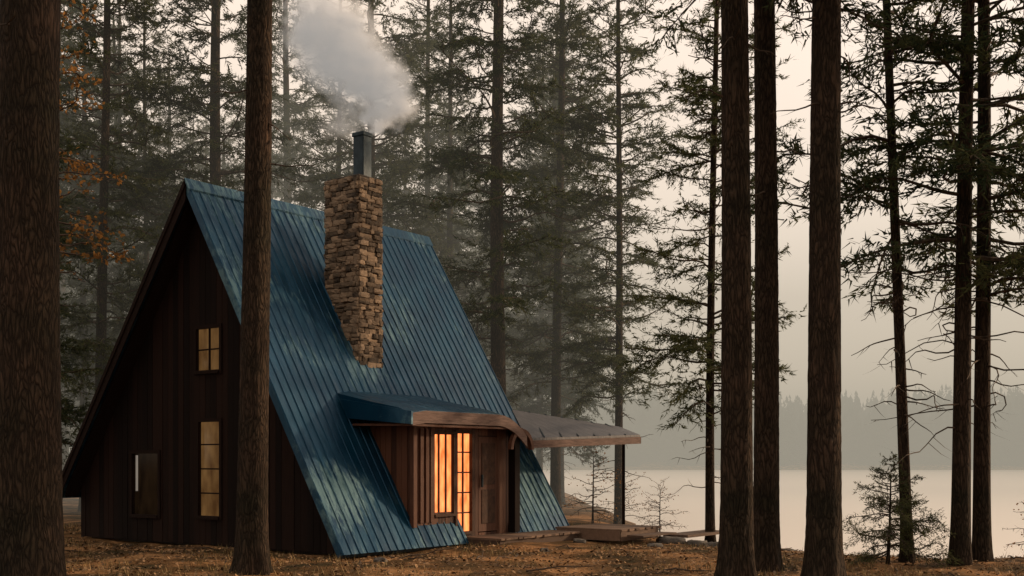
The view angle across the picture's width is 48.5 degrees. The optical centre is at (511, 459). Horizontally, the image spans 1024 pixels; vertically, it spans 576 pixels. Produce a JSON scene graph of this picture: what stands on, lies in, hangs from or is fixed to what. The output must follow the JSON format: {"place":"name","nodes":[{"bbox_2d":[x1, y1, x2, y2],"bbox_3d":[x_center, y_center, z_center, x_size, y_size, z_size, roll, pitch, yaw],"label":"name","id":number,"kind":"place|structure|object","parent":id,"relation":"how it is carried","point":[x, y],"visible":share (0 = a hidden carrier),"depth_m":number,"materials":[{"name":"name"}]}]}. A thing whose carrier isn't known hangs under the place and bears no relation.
{"place":"outdoors","nodes":[
{"label":"outdoors","id":0,"kind":"place"},
{"bbox_2d":[61,0,1023,451],"label":"sky","id":1,"kind":"structure","parent":0,"point":[793,272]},
{"bbox_2d":[63,451,1023,575],"bbox_3d":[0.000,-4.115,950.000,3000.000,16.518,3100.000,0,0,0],"label":"ground","id":2,"kind":"structure","parent":0,"point":[71,514],"depth_m":19.54,"materials":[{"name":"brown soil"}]},
{"bbox_2d":[0,0,66,575],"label":"tall pine tree","id":3,"kind":"object","parent":2,"relation":"on","point":[32,541],"visible":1,"depth_m":12.69,"materials":[{"name":"brown plant"}]},
{"bbox_2d":[61,24,95,445],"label":"pine tree","id":4,"kind":"object","parent":2,"relation":"on","point":[68,187],"visible":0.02,"depth_m":54.66,"materials":[{"name":"green plant"}]},
{"bbox_2d":[65,219,95,453],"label":"pine tree","id":5,"kind":"object","parent":2,"relation":"on","point":[87,388],"visible":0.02,"depth_m":60.92,"materials":[{"name":"green plant"}]},
{"bbox_2d":[59,94,103,464],"bbox_3d":[-12.424,-7.162,29.189,5.278,18.202,5.388,0,0,0],"label":"spruce tree","id":6,"kind":"object","parent":2,"relation":"on","point":[67,408],"visible":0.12,"depth_m":29.33,"materials":[{"name":"green plant"}]},
{"bbox_2d":[59,0,134,281],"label":"autumn birch tree","id":7,"kind":"object","parent":2,"relation":"on","point":[80,169],"visible":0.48,"depth_m":20.69,"materials":[{"name":"orange plant"}]},
{"bbox_2d":[59,0,139,469],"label":"pine tree","id":8,"kind":"object","parent":2,"relation":"on","point":[61,288],"visible":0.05,"depth_m":51.06,"materials":[{"name":"green plant"}]},
{"bbox_2d":[59,0,153,511],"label":"pine tree","id":9,"kind":"object","parent":2,"relation":"on","point":[62,186],"visible":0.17,"depth_m":37.91,"materials":[{"name":"green plant"}]},
{"bbox_2d":[60,2,154,449],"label":"spruce tree","id":10,"kind":"object","parent":2,"relation":"on","point":[116,91],"visible":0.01,"depth_m":49.63,"materials":[{"name":"green plant"}]},
{"bbox_2d":[59,0,173,427],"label":"pine tree","id":11,"kind":"object","parent":2,"relation":"on","point":[118,50],"visible":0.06,"depth_m":39.36,"materials":[{"name":"green plant"}]},
{"bbox_2d":[59,0,191,415],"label":"pine tree","id":12,"kind":"object","parent":2,"relation":"on","point":[103,282],"visible":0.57,"depth_m":31.98,"materials":[{"name":"green plant"}]},
{"bbox_2d":[85,0,183,398],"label":"pine tree","id":13,"kind":"object","parent":2,"relation":"on","point":[154,41],"visible":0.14,"depth_m":35.94,"materials":[{"name":"green plant"}]},
{"bbox_2d":[124,34,209,294],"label":"pine tree","id":14,"kind":"object","parent":2,"relation":"on","point":[189,141],"visible":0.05,"depth_m":44.71,"materials":[{"name":"green plant"}]},
{"bbox_2d":[164,105,209,182],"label":"pine tree","id":15,"kind":"object","parent":2,"relation":"on","point":[193,122],"visible":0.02,"depth_m":50.96,"materials":[{"name":"green plant"}]},
{"bbox_2d":[173,104,240,189],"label":"pine tree","id":16,"kind":"object","parent":2,"relation":"on","point":[202,123],"visible":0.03,"depth_m":76.23,"materials":[{"name":"green plant"}]},
{"bbox_2d":[104,0,319,296],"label":"pine tree","id":17,"kind":"object","parent":2,"relation":"on","point":[217,175],"visible":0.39,"depth_m":33.56,"materials":[{"name":"green plant"}]},
{"bbox_2d":[191,111,243,188],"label":"pine tree","id":18,"kind":"object","parent":2,"relation":"on","point":[227,124],"visible":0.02,"depth_m":84.06,"materials":[{"name":"green plant"}]},
{"bbox_2d":[220,4,302,189],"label":"spruce tree","id":19,"kind":"object","parent":2,"relation":"on","point":[277,123],"visible":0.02,"depth_m":42.84,"materials":[{"name":"green plant"}]},
{"bbox_2d":[214,0,312,575],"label":"tall pine tree","id":20,"kind":"object","parent":2,"relation":"on","point":[251,554],"visible":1,"depth_m":17.09,"materials":[{"name":"brown plant"}]},
{"bbox_2d":[271,120,282,199],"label":"spruce tree","id":21,"kind":"object","parent":2,"relation":"on","point":[272,196],"visible":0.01,"depth_m":59.99,"materials":[{"name":"green plant"}]},
{"bbox_2d":[221,0,342,208],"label":"pine tree","id":22,"kind":"object","parent":2,"relation":"on","point":[295,108],"visible":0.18,"depth_m":51.75,"materials":[{"name":"green plant"}]},
{"bbox_2d":[274,155,297,203],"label":"pine tree","id":23,"kind":"object","parent":2,"relation":"on","point":[281,188],"visible":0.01,"depth_m":78.27,"materials":[{"name":"green plant"}]},
{"bbox_2d":[319,109,352,201],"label":"pine tree","id":24,"kind":"object","parent":2,"relation":"on","point":[328,114],"visible":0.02,"depth_m":75.32,"materials":[{"name":"green plant"}]},
{"bbox_2d":[278,0,402,226],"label":"pine tree","id":25,"kind":"object","parent":2,"relation":"on","point":[340,87],"visible":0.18,"depth_m":40.94,"materials":[{"name":"green plant"}]},
{"bbox_2d":[283,0,470,268],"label":"pine tree","id":26,"kind":"object","parent":2,"relation":"on","point":[335,35],"visible":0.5,"depth_m":37.35,"materials":[{"name":"green plant"}]},
{"bbox_2d":[62,131,718,558],"bbox_3d":[-2.155,-2.395,25.961,11.420,8.790,11.074,0,0,36],"label":"frame cabin","id":27,"kind":"object","parent":2,"relation":"on","point":[396,423],"visible":1,"depth_m":23.07,"materials":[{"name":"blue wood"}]},
{"bbox_2d":[135,454,156,514],"bbox_3d":[-7.601,0.500,23.745,0.880,1.270,0.010,0,0,36],"label":"side window pane","id":28,"kind":"structure","parent":27,"relation":"in","point":[146,495],"depth_m":23.76,"materials":[{"name":"glass"}]},
{"bbox_2d":[199,328,218,370],"bbox_3d":[-5.971,-2.190,22.543,0.710,0.830,0.010,0,0,36],"label":"upper window pane","id":29,"kind":"structure","parent":27,"relation":"in","point":[203,333],"depth_m":22.57,"materials":[{"name":"glass"}]},
{"bbox_2d":[201,422,218,515],"bbox_3d":[-5.943,0.175,22.522,0.640,1.860,0.010,0,0,36],"label":"tall window pane","id":30,"kind":"structure","parent":27,"relation":"in","point":[209,430],"depth_m":22.54,"materials":[{"name":"glass"}]},
{"bbox_2d":[435,434,450,511],"bbox_3d":[-1.388,0.270,22.304,0.010,1.570,0.590,0,0,36],"label":"bay window pane","id":31,"kind":"structure","parent":27,"relation":"in","point":[441,436],"depth_m":22.33,"materials":[{"name":"glass"}]},
{"bbox_2d":[478,436,496,531],"bbox_3d":[-0.512,0.490,23.447,0.050,1.940,0.640,0,0,36],"label":"front door","id":32,"kind":"structure","parent":27,"relation":"in","point":[486,526],"depth_m":23.31,"materials":[{"name":"brown wood"}]},
{"bbox_2d":[482,489,494,523],"bbox_3d":[-0.485,0.950,23.427,0.013,0.700,0.440,0,0,36],"label":"door panel","id":33,"kind":"structure","parent":27,"relation":"in","point":[488,495],"depth_m":23.42,"materials":[{"name":"brown wood"}]},
{"bbox_2d":[482,443,494,483],"bbox_3d":[-0.485,0.075,23.427,0.013,0.850,0.440,0,0,36],"label":"door panel","id":34,"kind":"structure","parent":27,"relation":"in","point":[488,449],"depth_m":23.42,"materials":[{"name":"brown wood"}]},
{"bbox_2d":[375,47,430,230],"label":"pine tree","id":35,"kind":"object","parent":2,"relation":"on","point":[405,191],"visible":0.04,"depth_m":51.83,"materials":[{"name":"green plant"}]},
{"bbox_2d":[374,0,505,356],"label":"pine tree","id":36,"kind":"object","parent":2,"relation":"on","point":[428,64],"visible":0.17,"depth_m":45.40,"materials":[{"name":"green plant"}]},
{"bbox_2d":[418,107,483,327],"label":"pine tree","id":37,"kind":"object","parent":2,"relation":"on","point":[457,197],"visible":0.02,"depth_m":73.57,"materials":[{"name":"green plant"}]},
{"bbox_2d":[438,174,475,316],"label":"pine tree","id":38,"kind":"object","parent":2,"relation":"on","point":[458,216],"depth_m":82.08,"materials":[{"name":"green plant"}]},
{"bbox_2d":[389,0,527,407],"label":"spruce tree","id":39,"kind":"object","parent":2,"relation":"on","point":[451,245],"visible":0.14,"depth_m":40.89,"materials":[{"name":"green plant"}]},
{"bbox_2d":[453,113,523,389],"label":"pine tree","id":40,"kind":"object","parent":2,"relation":"on","point":[479,195],"visible":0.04,"depth_m":70.11,"materials":[{"name":"green plant"}]},
{"bbox_2d":[383,0,603,408],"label":"pine tree","id":41,"kind":"object","parent":2,"relation":"on","point":[496,224],"visible":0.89,"depth_m":32.87,"materials":[{"name":"green plant"}]},
{"bbox_2d":[466,142,543,451],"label":"spruce tree","id":42,"kind":"object","parent":2,"relation":"on","point":[507,371],"visible":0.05,"depth_m":54.65,"materials":[{"name":"green plant"}]},
{"bbox_2d":[470,234,547,460],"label":"spruce tree","id":43,"kind":"object","parent":2,"relation":"on","point":[490,349],"visible":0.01,"depth_m":64.73,"materials":[{"name":"green plant"}]},
{"bbox_2d":[516,281,548,461],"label":"spruce tree","id":44,"kind":"object","parent":2,"relation":"on","point":[545,458],"visible":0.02,"depth_m":89.66,"materials":[{"name":"green plant"}]},
{"bbox_2d":[480,25,606,470],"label":"pine tree","id":45,"kind":"object","parent":2,"relation":"on","point":[540,454],"visible":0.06,"depth_m":49.86,"materials":[{"name":"green plant"}]},
{"bbox_2d":[64,524,1023,575],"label":"fallen leaves","id":46,"kind":"object","parent":2,"relation":"on","point":[702,547],"visible":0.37,"depth_m":18.82,"materials":[{"name":"brown plant"}]},
{"bbox_2d":[505,8,615,451],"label":"pine tree","id":47,"kind":"object","parent":2,"relation":"on","point":[556,53],"visible":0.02,"depth_m":53.04,"materials":[{"name":"green plant"}]},
{"bbox_2d":[463,0,660,510],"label":"pine tree","id":48,"kind":"object","parent":2,"relation":"on","point":[564,98],"visible":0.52,"depth_m":35.85,"materials":[{"name":"green plant"}]},
{"bbox_2d":[506,34,624,479],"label":"spruce tree","id":49,"kind":"object","parent":2,"relation":"on","point":[534,408],"visible":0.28,"depth_m":42.74,"materials":[{"name":"green plant"}]},
{"bbox_2d":[517,76,627,504],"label":"pine tree","id":50,"kind":"object","parent":2,"relation":"on","point":[562,406],"visible":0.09,"depth_m":46.38,"materials":[{"name":"green plant"}]},
{"bbox_2d":[559,445,621,523],"bbox_3d":[2.136,0.688,30.804,1.995,2.583,1.952,0,0,-41],"label":"shrub","id":51,"kind":"object","parent":2,"relation":"on","point":[593,497],"visible":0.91,"depth_m":30.97,"materials":[{"name":"green plant"}]},
{"bbox_2d":[515,0,699,523],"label":"pine tree","id":52,"kind":"object","parent":2,"relation":"on","point":[612,360],"visible":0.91,"depth_m":33.62,"materials":[{"name":"green plant"}]},
{"bbox_2d":[597,465,649,524],"bbox_3d":[3.188,1.123,32.284,1.494,2.092,1.467,0,0,-17],"label":"shrub","id":53,"kind":"object","parent":2,"relation":"on","point":[625,500],"visible":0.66,"depth_m":32.45,"materials":[{"name":"green plant"}]},
{"bbox_2d":[373,536,920,561],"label":"shore rocks","id":54,"kind":"object","parent":2,"relation":"on","point":[660,540],"visible":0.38,"depth_m":23.84,"materials":[{"name":"grey stone"}]},
{"bbox_2d":[635,476,689,531],"bbox_3d":[3.888,1.317,29.983,1.675,1.819,1.521,0,0,-10],"label":"shrub","id":55,"kind":"object","parent":2,"relation":"on","point":[659,510],"visible":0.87,"depth_m":30.00,"materials":[{"name":"green plant"}]},
{"bbox_2d":[613,0,806,541],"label":"pine tree","id":56,"kind":"object","parent":2,"relation":"on","point":[686,347],"visible":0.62,"depth_m":25.51,"materials":[{"name":"green plant"}]},
{"bbox_2d":[632,0,890,572],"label":"tall pine tree","id":57,"kind":"object","parent":2,"relation":"on","point":[766,511],"visible":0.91,"depth_m":17.34,"materials":[{"name":"brown plant"}]},
{"bbox_2d":[529,384,1023,466],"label":"distant forest","id":58,"kind":"object","parent":2,"relation":"on","point":[866,440],"visible":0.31,"depth_m":279.75,"materials":[{"name":"grey plant"}]},
{"bbox_2d":[677,0,892,575],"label":"tall pine tree","id":59,"kind":"object","parent":2,"relation":"on","point":[736,555],"visible":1,"depth_m":15.31,"materials":[{"name":"brown plant"}]},
{"bbox_2d":[644,0,972,575],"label":"tall pine tree","id":60,"kind":"object","parent":2,"relation":"on","point":[823,551],"visible":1,"depth_m":14.82,"materials":[{"name":"brown plant"}]},
{"bbox_2d":[750,0,1023,562],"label":"shore pine tree","id":61,"kind":"object","parent":2,"relation":"on","point":[896,302],"visible":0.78,"depth_m":18.84,"materials":[{"name":"green plant"}]},
{"bbox_2d":[842,452,963,568],"bbox_3d":[6.158,0.995,18.408,2.151,2.302,1.824,0,0,29],"label":"young spruce","id":62,"kind":"object","parent":2,"relation":"on","point":[889,530],"visible":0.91,"depth_m":18.39,"materials":[{"name":"green plant"}]},
{"bbox_2d":[796,0,1023,565],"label":"shore pine tree","id":63,"kind":"object","parent":2,"relation":"on","point":[966,154],"visible":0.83,"depth_m":18.35,"materials":[{"name":"green plant"}]},
{"bbox_2d":[846,0,1023,561],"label":"shore pine tree","id":64,"kind":"object","parent":2,"relation":"on","point":[982,548],"visible":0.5,"depth_m":18.89,"materials":[{"name":"green plant"}]},
{"bbox_2d":[1002,501,1023,550],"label":"shrub","id":65,"kind":"object","parent":2,"relation":"on","point":[1017,528],"visible":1,"depth_m":19.23,"materials":[{"name":"green plant"}]},
{"bbox_2d":[65,536,1023,575],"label":"fallen sticks","id":66,"kind":"object","parent":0,"point":[359,563],"visible":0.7,"depth_m":19.26,"materials":[{"name":"brown wood"}]},
{"bbox_2d":[543,470,1023,559],"bbox_3d":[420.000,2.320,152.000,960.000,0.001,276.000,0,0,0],"label":"lake","id":67,"kind":"structure","parent":0,"point":[1007,490],"depth_m":65.23,"materials":[{"name":"beige liquid"}]}
]}

